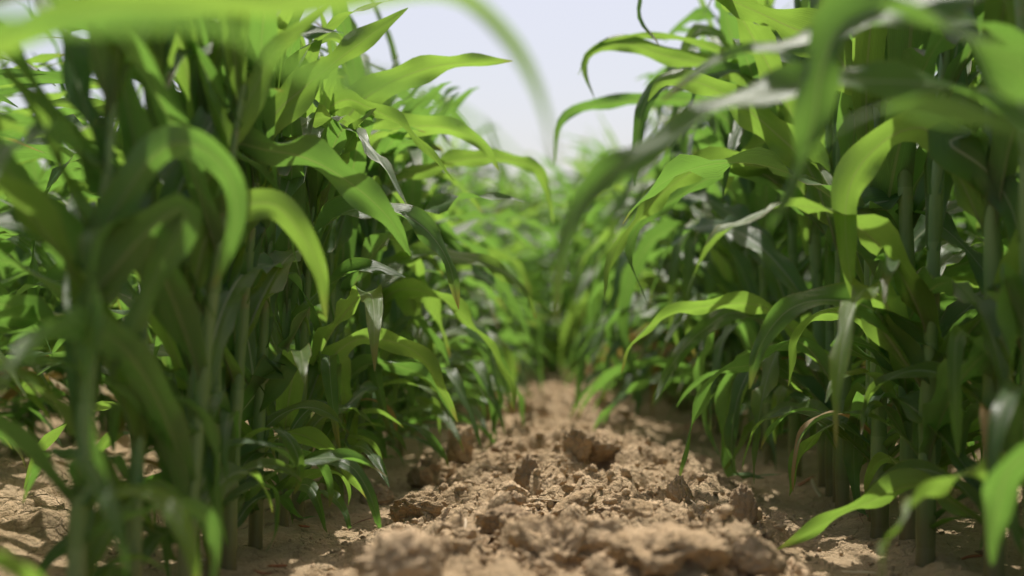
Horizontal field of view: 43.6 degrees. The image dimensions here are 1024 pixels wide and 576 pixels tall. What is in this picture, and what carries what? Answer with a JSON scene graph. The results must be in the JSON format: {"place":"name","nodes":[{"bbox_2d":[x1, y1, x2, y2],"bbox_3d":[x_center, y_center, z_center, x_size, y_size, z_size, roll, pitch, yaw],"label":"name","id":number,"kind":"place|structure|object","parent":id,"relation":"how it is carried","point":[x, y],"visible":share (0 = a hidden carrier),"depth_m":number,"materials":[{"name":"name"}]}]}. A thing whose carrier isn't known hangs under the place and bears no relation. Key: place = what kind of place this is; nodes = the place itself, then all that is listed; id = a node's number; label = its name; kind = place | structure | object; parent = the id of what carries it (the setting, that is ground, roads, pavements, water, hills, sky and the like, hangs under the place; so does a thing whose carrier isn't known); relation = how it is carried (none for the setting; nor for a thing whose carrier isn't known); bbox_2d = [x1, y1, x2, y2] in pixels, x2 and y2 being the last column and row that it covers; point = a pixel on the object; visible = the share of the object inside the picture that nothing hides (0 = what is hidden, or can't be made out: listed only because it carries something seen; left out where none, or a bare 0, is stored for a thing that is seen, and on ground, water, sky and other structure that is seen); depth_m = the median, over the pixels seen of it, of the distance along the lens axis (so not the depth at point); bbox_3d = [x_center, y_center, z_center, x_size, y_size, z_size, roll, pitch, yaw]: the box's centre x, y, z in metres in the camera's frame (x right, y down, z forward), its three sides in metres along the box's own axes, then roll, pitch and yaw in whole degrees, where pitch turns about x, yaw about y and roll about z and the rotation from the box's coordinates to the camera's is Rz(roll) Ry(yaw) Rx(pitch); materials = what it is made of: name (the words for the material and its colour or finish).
{"place":"outdoors","nodes":[
{"label":"outdoors","id":0,"kind":"place"},
{"bbox_2d":[0,0,937,206],"label":"sky","id":1,"kind":"structure","parent":0,"point":[556,35],"materials":[{"name":"white"}]},
{"bbox_2d":[0,356,1023,575],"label":"ground","id":2,"kind":"structure","parent":0,"point":[33,528],"depth_m":1.70,"materials":[{"name":"soil"}]},
{"bbox_2d":[0,137,63,424],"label":"corn plant","id":3,"kind":"object","parent":2,"relation":"on","point":[27,389],"visible":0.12,"depth_m":2.20,"materials":[{"name":"green plant"}]},
{"bbox_2d":[0,68,96,85],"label":"corn plant","id":4,"kind":"object","parent":2,"relation":"on","point":[45,77],"visible":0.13,"depth_m":1.54,"materials":[{"name":"green plant"}]},
{"bbox_2d":[0,62,98,431],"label":"corn plant","id":5,"kind":"object","parent":2,"relation":"on","point":[10,244],"visible":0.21,"depth_m":2.11,"materials":[{"name":"green plant"}]},
{"bbox_2d":[0,91,117,437],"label":"corn plant","id":6,"kind":"object","parent":2,"relation":"on","point":[11,393],"visible":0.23,"depth_m":2.44,"materials":[{"name":"green plant"}]},
{"bbox_2d":[0,56,121,470],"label":"corn plant","id":7,"kind":"object","parent":2,"relation":"on","point":[26,152],"visible":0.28,"depth_m":1.71,"materials":[{"name":"green plant"}]},
{"bbox_2d":[0,99,136,430],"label":"corn plant","id":8,"kind":"object","parent":2,"relation":"on","point":[33,169],"visible":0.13,"depth_m":2.69,"materials":[{"name":"green plant"}]},
{"bbox_2d":[0,138,149,456],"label":"corn plant","id":9,"kind":"object","parent":2,"relation":"on","point":[16,285],"visible":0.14,"depth_m":2.61,"materials":[{"name":"green plant"}]},
{"bbox_2d":[0,92,152,439],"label":"corn plant","id":10,"kind":"object","parent":2,"relation":"on","point":[62,379],"visible":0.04,"depth_m":2.92,"materials":[{"name":"green plant"}]},
{"bbox_2d":[0,53,153,448],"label":"corn plant","id":11,"kind":"object","parent":2,"relation":"on","point":[42,58],"visible":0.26,"depth_m":2.15,"materials":[{"name":"green plant"}]},
{"bbox_2d":[0,49,161,405],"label":"corn plant","id":12,"kind":"object","parent":2,"relation":"on","point":[12,342],"visible":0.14,"depth_m":2.21,"materials":[{"name":"green plant"}]},
{"bbox_2d":[0,1,178,443],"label":"corn plant","id":13,"kind":"object","parent":2,"relation":"on","point":[54,164],"visible":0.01,"depth_m":2.91,"materials":[{"name":"green plant"}]},
{"bbox_2d":[0,0,280,575],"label":"corn plant","id":14,"kind":"object","parent":2,"relation":"on","point":[163,233],"visible":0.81,"depth_m":0.99,"materials":[{"name":"green plant"}]},
{"bbox_2d":[0,12,294,573],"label":"corn plant","id":15,"kind":"object","parent":2,"relation":"on","point":[58,131],"visible":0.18,"depth_m":1.20,"materials":[{"name":"green plant"}]},
{"bbox_2d":[0,30,302,575],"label":"corn plant","id":16,"kind":"object","parent":2,"relation":"on","point":[54,225],"visible":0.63,"depth_m":1.06,"materials":[{"name":"green plant"}]},
{"bbox_2d":[0,0,328,575],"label":"corn plant","id":17,"kind":"object","parent":2,"relation":"on","point":[91,328],"visible":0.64,"depth_m":1.14,"materials":[{"name":"green plant"}]},
{"bbox_2d":[0,17,339,561],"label":"corn plant","id":18,"kind":"object","parent":2,"relation":"on","point":[9,221],"visible":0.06,"depth_m":1.49,"materials":[{"name":"green plant"}]},
{"bbox_2d":[0,5,381,549],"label":"corn plant","id":19,"kind":"object","parent":2,"relation":"on","point":[267,381],"visible":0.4,"depth_m":1.50,"materials":[{"name":"green plant"}]},
{"bbox_2d":[0,8,407,563],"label":"corn plant","id":20,"kind":"object","parent":2,"relation":"on","point":[291,103],"visible":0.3,"depth_m":1.43,"materials":[{"name":"green plant"}]},
{"bbox_2d":[95,13,315,570],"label":"corn plant","id":21,"kind":"object","parent":2,"relation":"on","point":[224,410],"visible":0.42,"depth_m":1.35,"materials":[{"name":"green plant"}]},
{"bbox_2d":[0,18,410,575],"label":"corn plant","id":22,"kind":"object","parent":2,"relation":"on","point":[362,193],"visible":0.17,"depth_m":1.35,"materials":[{"name":"green plant"}]},
{"bbox_2d":[51,37,384,528],"bbox_3d":[-0.437,0.007,1.773,0.483,0.683,0.681,0,-2,2],"label":"corn plant","id":23,"kind":"object","parent":2,"relation":"on","point":[313,388],"visible":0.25,"depth_m":1.74,"materials":[{"name":"green plant"}]},
{"bbox_2d":[52,35,459,531],"bbox_3d":[-0.344,0.001,1.712,0.438,0.675,0.765,1,-3,-31],"label":"corn plant","id":24,"kind":"object","parent":2,"relation":"on","point":[288,318],"visible":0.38,"depth_m":1.62,"materials":[{"name":"green plant"}]},
{"bbox_2d":[19,36,512,509],"bbox_3d":[-0.376,-0.020,1.829,0.803,0.760,0.478,-2,-3,37],"label":"corn plant","id":25,"kind":"object","parent":2,"relation":"on","point":[417,71],"visible":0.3,"depth_m":1.78,"materials":[{"name":"green plant"}]},
{"bbox_2d":[0,7,533,181],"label":"corn plant","id":26,"kind":"object","parent":2,"relation":"on","point":[121,19],"visible":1,"depth_m":0.48,"materials":[{"name":"green plant"}]},
{"bbox_2d":[0,0,557,575],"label":"corn plant","id":27,"kind":"object","parent":2,"relation":"on","point":[494,22],"visible":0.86,"depth_m":0.65,"materials":[{"name":"green plant"}]},
{"bbox_2d":[154,53,448,470],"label":"corn plant","id":28,"kind":"object","parent":2,"relation":"on","point":[410,308],"visible":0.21,"depth_m":2.12,"materials":[{"name":"green plant"}]},
{"bbox_2d":[118,10,553,469],"bbox_3d":[-0.268,-0.099,2.164,0.835,0.908,0.610,2,-3,-38],"label":"corn plant","id":29,"kind":"object","parent":2,"relation":"on","point":[409,288],"visible":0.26,"depth_m":2.13,"materials":[{"name":"green plant"}]},
{"bbox_2d":[274,36,404,489],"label":"corn plant","id":30,"kind":"object","parent":2,"relation":"on","point":[330,368],"visible":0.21,"depth_m":1.87,"materials":[{"name":"green plant"}]},
{"bbox_2d":[169,15,522,478],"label":"corn plant","id":31,"kind":"object","parent":2,"relation":"on","point":[377,241],"visible":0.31,"depth_m":1.97,"materials":[{"name":"green plant"}]},
{"bbox_2d":[270,168,510,445],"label":"corn plant","id":32,"kind":"object","parent":2,"relation":"on","point":[437,279],"visible":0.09,"depth_m":2.85,"materials":[{"name":"green plant"}]},
{"bbox_2d":[352,526,445,575],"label":"soil clod","id":33,"kind":"object","parent":2,"relation":"on","point":[410,551],"visible":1,"depth_m":1.02,"materials":[{"name":"soil"}]},
{"bbox_2d":[278,6,557,456],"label":"corn plant","id":34,"kind":"object","parent":2,"relation":"on","point":[412,190],"visible":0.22,"depth_m":2.55,"materials":[{"name":"green plant"}]},
{"bbox_2d":[386,487,449,522],"bbox_3d":[-0.119,0.276,1.616,0.088,0.046,0.055,-1,-2,13],"label":"soil clod","id":35,"kind":"object","parent":2,"relation":"on","point":[431,501],"visible":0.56,"depth_m":1.60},
{"bbox_2d":[406,466,434,487],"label":"soil clod","id":36,"kind":"object","parent":2,"relation":"on","point":[421,477],"visible":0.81,"depth_m":2.05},
{"bbox_2d":[307,14,535,467],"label":"corn plant","id":37,"kind":"object","parent":2,"relation":"on","point":[453,374],"visible":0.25,"depth_m":2.20,"materials":[{"name":"green plant"}]},
{"bbox_2d":[311,151,537,433],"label":"corn plant","id":38,"kind":"object","parent":2,"relation":"on","point":[513,347],"visible":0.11,"depth_m":3.29,"materials":[{"name":"green plant"}]},
{"bbox_2d":[319,41,530,462],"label":"corn plant","id":39,"kind":"object","parent":2,"relation":"on","point":[419,334],"visible":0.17,"depth_m":2.47,"materials":[{"name":"green plant"}]},
{"bbox_2d":[317,150,532,403],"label":"corn plant","id":40,"kind":"object","parent":2,"relation":"on","point":[498,254],"visible":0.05,"depth_m":3.53,"materials":[{"name":"green plant"}]},
{"bbox_2d":[317,168,540,435],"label":"corn plant","id":41,"kind":"object","parent":2,"relation":"on","point":[506,355],"visible":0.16,"depth_m":2.96,"materials":[{"name":"green plant"}]},
{"bbox_2d":[406,452,455,484],"bbox_3d":[-0.135,0.299,2.128,0.083,0.051,0.071,0,-2,-4],"label":"soil clod","id":42,"kind":"object","parent":2,"relation":"on","point":[438,467],"visible":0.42,"depth_m":2.12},
{"bbox_2d":[351,162,512,447],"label":"corn plant","id":43,"kind":"object","parent":2,"relation":"on","point":[460,247],"visible":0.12,"depth_m":2.76,"materials":[{"name":"green plant"}]},
{"bbox_2d":[344,190,531,406],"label":"corn plant","id":44,"kind":"object","parent":2,"relation":"on","point":[446,215],"visible":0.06,"depth_m":3.71,"materials":[{"name":"green plant"}]},
{"bbox_2d":[446,425,474,463],"bbox_3d":[-0.090,0.273,2.240,0.058,0.069,0.044,-1,-2,19],"label":"soil clod","id":45,"kind":"object","parent":2,"relation":"on","point":[454,451],"visible":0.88,"depth_m":2.23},
{"bbox_2d":[382,151,542,398],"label":"corn plant","id":46,"kind":"object","parent":2,"relation":"on","point":[493,326],"visible":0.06,"depth_m":3.96,"materials":[{"name":"green plant"}]},
{"bbox_2d":[399,166,548,408],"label":"corn plant","id":47,"kind":"object","parent":2,"relation":"on","point":[535,338],"visible":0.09,"depth_m":3.89,"materials":[{"name":"green plant"}]},
{"bbox_2d":[426,212,539,424],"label":"corn plant","id":48,"kind":"object","parent":2,"relation":"on","point":[481,321],"visible":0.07,"depth_m":3.56,"materials":[{"name":"green plant"}]},
{"bbox_2d":[478,504,532,536],"bbox_3d":[-0.004,0.240,1.329,0.063,0.033,0.052,-1,-2,24],"label":"soil clod","id":49,"kind":"object","parent":2,"relation":"on","point":[489,521],"visible":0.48,"depth_m":1.31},
{"bbox_2d":[2,110,1021,400],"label":"corn field","id":50,"kind":"structure","parent":2,"relation":"on","point":[466,176],"depth_m":9.34,"materials":[{"name":"green plant"}]},
{"bbox_2d":[463,117,565,364],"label":"corn plant","id":51,"kind":"object","parent":2,"relation":"on","point":[501,175],"visible":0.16,"depth_m":9.55,"materials":[{"name":"green plant"}]},
{"bbox_2d":[459,179,587,366],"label":"corn plant","id":52,"kind":"object","parent":2,"relation":"on","point":[544,268],"visible":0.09,"depth_m":6.53,"materials":[{"name":"green plant"}]},
{"bbox_2d":[463,167,587,374],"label":"corn plant","id":53,"kind":"object","parent":2,"relation":"on","point":[478,187],"visible":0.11,"depth_m":6.25,"materials":[{"name":"green plant"}]},
{"bbox_2d":[513,453,540,488],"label":"soil clod","id":54,"kind":"object","parent":2,"relation":"on","point":[529,464],"visible":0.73,"depth_m":1.85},
{"bbox_2d":[470,135,586,342],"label":"corn plant","id":55,"kind":"object","parent":2,"relation":"on","point":[556,169],"visible":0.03,"depth_m":9.29,"materials":[{"name":"green plant"}]},
{"bbox_2d":[482,185,578,371],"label":"corn plant","id":56,"kind":"object","parent":2,"relation":"on","point":[514,223],"visible":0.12,"depth_m":5.88,"materials":[{"name":"green plant"}]},
{"bbox_2d":[494,213,585,378],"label":"corn plant","id":57,"kind":"object","parent":2,"relation":"on","point":[544,287],"visible":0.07,"depth_m":6.04,"materials":[{"name":"green plant"}]},
{"bbox_2d":[107,373,1010,575],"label":"soil crumbs","id":58,"kind":"object","parent":2,"relation":"on","point":[542,568],"visible":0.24,"depth_m":1.59,"materials":[{"name":"soil"}]},
{"bbox_2d":[504,513,623,572],"bbox_3d":[0.051,0.243,1.220,0.130,0.058,0.106,0,-2,12],"label":"soil clod","id":59,"kind":"object","parent":2,"relation":"on","point":[569,544],"visible":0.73,"depth_m":1.20,"materials":[{"name":"soil"}]},
{"bbox_2d":[497,130,636,372],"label":"corn plant","id":60,"kind":"object","parent":2,"relation":"on","point":[590,217],"visible":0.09,"depth_m":5.97,"materials":[{"name":"green plant"}]},
{"bbox_2d":[522,121,618,374],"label":"corn plant","id":61,"kind":"object","parent":2,"relation":"on","point":[552,242],"visible":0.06,"depth_m":6.57,"materials":[{"name":"green plant"}]},
{"bbox_2d":[551,488,597,517],"bbox_3d":[0.070,0.245,1.458,0.067,0.023,0.063,-31,4,-28],"label":"soil clod","id":62,"kind":"object","parent":2,"relation":"on","point":[586,498],"visible":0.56,"depth_m":1.44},
{"bbox_2d":[499,124,653,383],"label":"corn plant","id":63,"kind":"object","parent":2,"relation":"on","point":[609,195],"visible":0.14,"depth_m":6.32,"materials":[{"name":"green plant"}]},
{"bbox_2d":[562,428,595,458],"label":"soil clod","id":64,"kind":"object","parent":2,"relation":"on","point":[578,443],"visible":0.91,"depth_m":2.04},
{"bbox_2d":[517,111,653,380],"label":"corn plant","id":65,"kind":"object","parent":2,"relation":"on","point":[569,185],"visible":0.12,"depth_m":6.08,"materials":[{"name":"green plant"}]},
{"bbox_2d":[552,181,645,387],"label":"corn plant","id":66,"kind":"object","parent":2,"relation":"on","point":[587,276],"visible":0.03,"depth_m":5.31,"materials":[{"name":"green plant"}]},
{"bbox_2d":[585,556,616,575],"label":"soil clod","id":67,"kind":"object","parent":2,"relation":"on","point":[597,566],"visible":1,"depth_m":1.08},
{"bbox_2d":[588,430,627,461],"bbox_3d":[0.157,0.259,2.101,0.095,0.052,0.063,1,-2,-17],"label":"soil clod","id":68,"kind":"object","parent":2,"relation":"on","point":[605,447],"visible":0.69,"depth_m":2.08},
{"bbox_2d":[560,223,669,397],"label":"corn plant","id":69,"kind":"object","parent":2,"relation":"on","point":[581,302],"visible":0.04,"depth_m":5.15,"materials":[{"name":"green plant"}]},
{"bbox_2d":[580,169,668,401],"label":"corn plant","id":70,"kind":"object","parent":2,"relation":"on","point":[654,345],"visible":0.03,"depth_m":4.54,"materials":[{"name":"green plant"}]},
{"bbox_2d":[619,498,659,519],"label":"soil clod","id":71,"kind":"object","parent":2,"relation":"on","point":[632,508],"visible":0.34,"depth_m":1.38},
{"bbox_2d":[604,521,732,575],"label":"soil clod","id":72,"kind":"object","parent":2,"relation":"on","point":[667,548],"visible":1,"depth_m":1.10,"materials":[{"name":"soil"}]},
{"bbox_2d":[574,122,774,412],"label":"corn plant","id":73,"kind":"object","parent":2,"relation":"on","point":[686,403],"visible":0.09,"depth_m":3.91,"materials":[{"name":"green plant"}]},
{"bbox_2d":[565,112,783,405],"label":"corn plant","id":74,"kind":"object","parent":2,"relation":"on","point":[671,396],"visible":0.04,"depth_m":4.37,"materials":[{"name":"green plant"}]},
{"bbox_2d":[568,176,787,412],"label":"corn plant","id":75,"kind":"object","parent":2,"relation":"on","point":[577,263],"visible":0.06,"depth_m":3.97,"materials":[{"name":"green plant"}]},
{"bbox_2d":[664,474,694,503],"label":"soil clod","id":76,"kind":"object","parent":2,"relation":"on","point":[677,490],"visible":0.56,"depth_m":1.65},
{"bbox_2d":[568,120,823,427],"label":"corn plant","id":77,"kind":"object","parent":2,"relation":"on","point":[610,232],"visible":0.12,"depth_m":3.38,"materials":[{"name":"green plant"}]},
{"bbox_2d":[585,122,825,418],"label":"corn plant","id":78,"kind":"object","parent":2,"relation":"on","point":[598,280],"visible":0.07,"depth_m":3.88,"materials":[{"name":"green plant"}]},
{"bbox_2d":[601,52,822,422],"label":"corn plant","id":79,"kind":"object","parent":2,"relation":"on","point":[684,217],"visible":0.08,"depth_m":3.59,"materials":[{"name":"green plant"}]},
{"bbox_2d":[584,114,857,401],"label":"corn plant","id":80,"kind":"object","parent":2,"relation":"on","point":[805,278],"visible":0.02,"depth_m":3.82,"materials":[{"name":"green plant"}]},
{"bbox_2d":[584,118,861,426],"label":"corn plant","id":81,"kind":"object","parent":2,"relation":"on","point":[631,378],"visible":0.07,"depth_m":3.23,"materials":[{"name":"green plant"}]},
{"bbox_2d":[600,123,865,431],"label":"corn plant","id":82,"kind":"object","parent":2,"relation":"on","point":[647,281],"visible":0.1,"depth_m":3.04,"materials":[{"name":"green plant"}]},
{"bbox_2d":[728,483,757,523],"bbox_3d":[0.263,0.246,1.461,0.036,0.047,0.023,-1,-2,20],"label":"soil clod","id":83,"kind":"object","parent":2,"relation":"on","point":[743,502],"visible":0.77,"depth_m":1.46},
{"bbox_2d":[723,535,787,575],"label":"soil clod","id":84,"kind":"object","parent":2,"relation":"on","point":[755,555],"visible":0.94,"depth_m":1.14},
{"bbox_2d":[571,0,951,418],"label":"corn plant","id":85,"kind":"object","parent":2,"relation":"on","point":[690,246],"visible":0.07,"depth_m":2.84,"materials":[{"name":"green plant"}]},
{"bbox_2d":[579,0,949,439],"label":"corn plant","id":86,"kind":"object","parent":2,"relation":"on","point":[715,188],"visible":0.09,"depth_m":3.05,"materials":[{"name":"green plant"}]},
{"bbox_2d":[554,0,983,469],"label":"corn plant","id":87,"kind":"object","parent":2,"relation":"on","point":[766,197],"visible":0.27,"depth_m":2.43,"materials":[{"name":"green plant"}]},
{"bbox_2d":[578,0,983,480],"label":"corn plant","id":88,"kind":"object","parent":2,"relation":"on","point":[637,43],"visible":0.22,"depth_m":2.21,"materials":[{"name":"green plant"}]},
{"bbox_2d":[593,0,976,449],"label":"corn plant","id":89,"kind":"object","parent":2,"relation":"on","point":[706,136],"visible":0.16,"depth_m":2.66,"materials":[{"name":"green plant"}]},
{"bbox_2d":[553,12,1023,560],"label":"corn plant","id":90,"kind":"object","parent":2,"relation":"on","point":[891,78],"visible":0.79,"depth_m":0.97,"materials":[{"name":"green plant"}]},
{"bbox_2d":[581,22,1002,434],"bbox_3d":[0.674,-0.159,3.266,1.004,1.124,1.057,0,-2,-6],"label":"corn plant","id":91,"kind":"object","parent":2,"relation":"on","point":[709,288],"visible":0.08,"depth_m":3.06,"materials":[{"name":"green plant"}]},
{"bbox_2d":[577,44,1018,446],"bbox_3d":[0.679,-0.191,2.759,1.023,1.144,1.076,-1,-2,23],"label":"corn plant","id":92,"kind":"object","parent":2,"relation":"on","point":[640,303],"visible":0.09,"depth_m":2.75,"materials":[{"name":"green plant"}]},
{"bbox_2d":[604,0,1008,496],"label":"corn plant","id":93,"kind":"object","parent":2,"relation":"on","point":[671,194],"visible":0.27,"depth_m":1.92,"materials":[{"name":"green plant"}]},
{"bbox_2d":[632,0,982,486],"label":"corn plant","id":94,"kind":"object","parent":2,"relation":"on","point":[782,268],"visible":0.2,"depth_m":2.05,"materials":[{"name":"green plant"}]},
{"bbox_2d":[623,24,1018,539],"bbox_3d":[0.602,-0.225,1.429,0.836,1.099,0.605,0,-2,-9],"label":"corn plant","id":95,"kind":"object","parent":2,"relation":"on","point":[845,343],"visible":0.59,"depth_m":1.51,"materials":[{"name":"green plant"}]},
{"bbox_2d":[648,35,1021,508],"bbox_3d":[0.624,-0.299,1.713,0.865,1.280,1.007,0,-2,2],"label":"corn plant","id":96,"kind":"object","parent":2,"relation":"on","point":[773,131],"visible":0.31,"depth_m":1.78,"materials":[{"name":"green plant"}]},
{"bbox_2d":[710,81,984,501],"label":"corn plant","id":97,"kind":"object","parent":2,"relation":"on","point":[812,385],"visible":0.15,"depth_m":1.90,"materials":[{"name":"green plant"}]},
{"bbox_2d":[715,0,983,521],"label":"corn plant","id":98,"kind":"object","parent":2,"relation":"on","point":[866,45],"visible":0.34,"depth_m":1.66,"materials":[{"name":"green plant"}]},
{"bbox_2d":[686,0,1023,567],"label":"corn plant","id":99,"kind":"object","parent":2,"relation":"on","point":[897,337],"visible":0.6,"depth_m":1.40,"materials":[{"name":"green plant"}]},
{"bbox_2d":[742,7,1021,538],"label":"corn plant","id":100,"kind":"object","parent":2,"relation":"on","point":[899,157],"visible":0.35,"depth_m":1.50,"materials":[{"name":"green plant"}]},
{"bbox_2d":[767,0,1023,564],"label":"corn plant","id":101,"kind":"object","parent":2,"relation":"on","point":[834,23],"visible":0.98,"depth_m":0.89,"materials":[{"name":"green plant"}]},
{"bbox_2d":[777,0,1020,575],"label":"corn plant","id":102,"kind":"object","parent":2,"relation":"on","point":[984,163],"visible":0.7,"depth_m":1.30,"materials":[{"name":"green plant"}]},
{"bbox_2d":[800,0,1023,159],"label":"corn plant","id":103,"kind":"object","parent":2,"relation":"on","point":[1003,62],"visible":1,"depth_m":0.70,"materials":[{"name":"green plant"}]},
{"bbox_2d":[878,0,1023,575],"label":"corn plant","id":104,"kind":"object","parent":2,"relation":"on","point":[1007,294],"visible":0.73,"depth_m":1.11,"materials":[{"name":"green plant"}]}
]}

